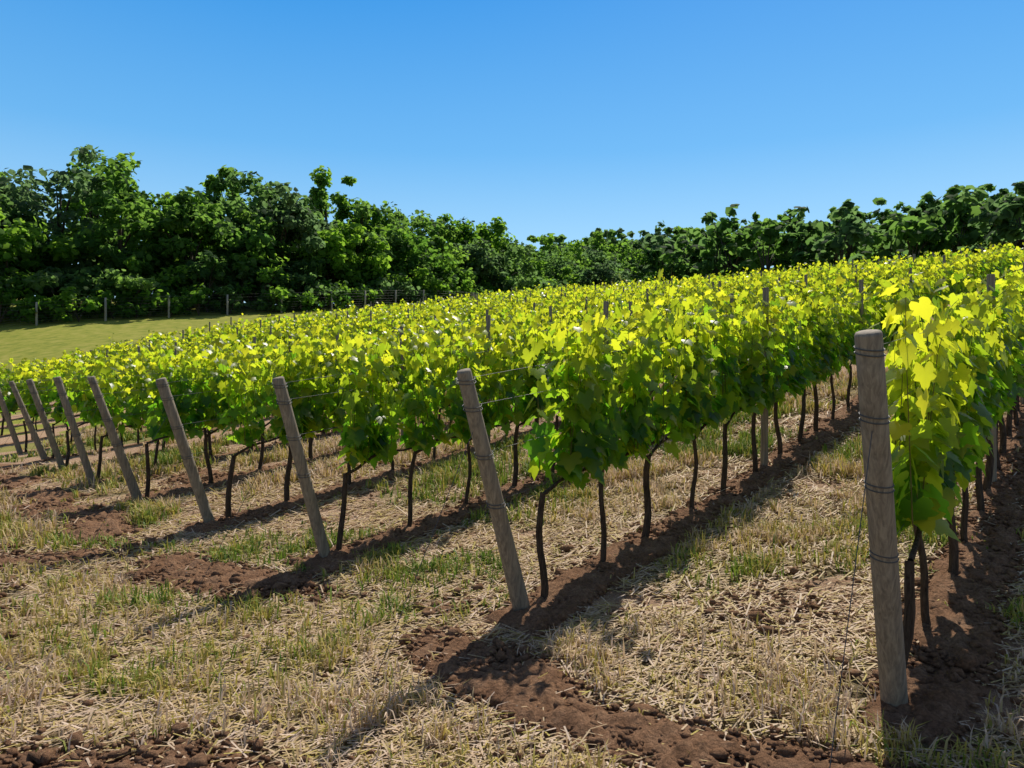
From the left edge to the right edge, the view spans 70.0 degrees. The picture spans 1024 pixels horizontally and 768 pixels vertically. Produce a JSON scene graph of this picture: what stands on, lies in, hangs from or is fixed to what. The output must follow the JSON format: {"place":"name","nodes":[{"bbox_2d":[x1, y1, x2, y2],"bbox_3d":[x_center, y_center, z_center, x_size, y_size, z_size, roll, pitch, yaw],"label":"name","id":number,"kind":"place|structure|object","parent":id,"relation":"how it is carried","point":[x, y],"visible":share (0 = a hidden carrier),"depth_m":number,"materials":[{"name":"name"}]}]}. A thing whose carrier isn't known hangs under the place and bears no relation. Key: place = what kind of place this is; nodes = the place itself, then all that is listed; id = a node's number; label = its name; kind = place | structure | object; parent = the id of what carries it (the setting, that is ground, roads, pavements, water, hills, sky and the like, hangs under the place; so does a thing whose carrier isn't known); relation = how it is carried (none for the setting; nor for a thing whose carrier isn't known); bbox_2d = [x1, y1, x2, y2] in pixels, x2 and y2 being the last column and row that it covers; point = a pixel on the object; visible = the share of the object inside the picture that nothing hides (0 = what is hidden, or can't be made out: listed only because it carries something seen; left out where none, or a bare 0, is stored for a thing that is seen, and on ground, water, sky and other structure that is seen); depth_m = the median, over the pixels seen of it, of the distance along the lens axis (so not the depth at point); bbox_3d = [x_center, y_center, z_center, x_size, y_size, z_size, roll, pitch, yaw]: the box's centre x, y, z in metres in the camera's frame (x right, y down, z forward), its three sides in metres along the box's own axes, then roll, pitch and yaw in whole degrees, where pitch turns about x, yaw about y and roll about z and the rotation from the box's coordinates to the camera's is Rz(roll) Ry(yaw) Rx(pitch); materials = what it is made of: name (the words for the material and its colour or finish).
{"place":"outdoors","nodes":[
{"label":"outdoors","id":0,"kind":"place"},
{"bbox_2d":[0,288,1023,767],"bbox_3d":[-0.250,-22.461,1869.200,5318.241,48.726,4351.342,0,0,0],"label":"ground","id":1,"kind":"structure","parent":0,"point":[20,340],"depth_m":5.28,"materials":[{"name":"beige plant"}]},
{"bbox_2d":[0,290,470,327],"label":"fence wire","id":2,"kind":"object","parent":1,"relation":"on","point":[294,298],"visible":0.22,"depth_m":63.41,"materials":[{"name":"grey metal"}]},
{"bbox_2d":[35,290,495,325],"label":"fence posts","id":3,"kind":"object","parent":1,"relation":"on","point":[105,310],"visible":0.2,"depth_m":61.65,"materials":[{"name":"brown wood"}]},
{"bbox_2d":[0,242,1023,668],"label":"vine","id":4,"kind":"object","parent":1,"relation":"on","point":[954,432],"depth_m":8.43,"materials":[{"name":"green plant"}]},
{"bbox_2d":[0,248,1023,525],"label":"vine shoots","id":5,"kind":"object","parent":4,"relation":"attached to","point":[928,414],"visible":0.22,"depth_m":9.09,"materials":[{"name":"green plant"}]},
{"bbox_2d":[0,348,1023,767],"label":"ground cover","id":6,"kind":"object","parent":1,"relation":"on","point":[112,594],"visible":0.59,"depth_m":5.07,"materials":[{"name":"beige plant"}]},
{"bbox_2d":[0,382,1023,767],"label":"soil clods","id":7,"kind":"object","parent":1,"relation":"on","point":[960,668],"visible":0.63,"depth_m":5.03,"materials":[{"name":"brown soil"}]},
{"bbox_2d":[0,245,1023,706],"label":"trellis posts","id":8,"kind":"object","parent":1,"relation":"on","point":[872,397],"visible":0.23,"depth_m":4.90,"materials":[{"name":"grey wood"}]},
{"bbox_2d":[0,253,999,767],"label":"trellis wires","id":9,"kind":"object","parent":8,"relation":"attached to","point":[464,453],"visible":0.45,"depth_m":6.26,"materials":[{"name":"grey metal"}]},
{"bbox_2d":[0,144,1023,323],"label":"forest","id":10,"kind":"object","parent":1,"relation":"on","point":[243,243],"depth_m":76.96,"materials":[{"name":"green plant"}]},
{"bbox_2d":[0,0,1023,304],"label":"sky","id":11,"kind":"structure","parent":0,"point":[572,119],"materials":[{"name":"blue"}]}
]}

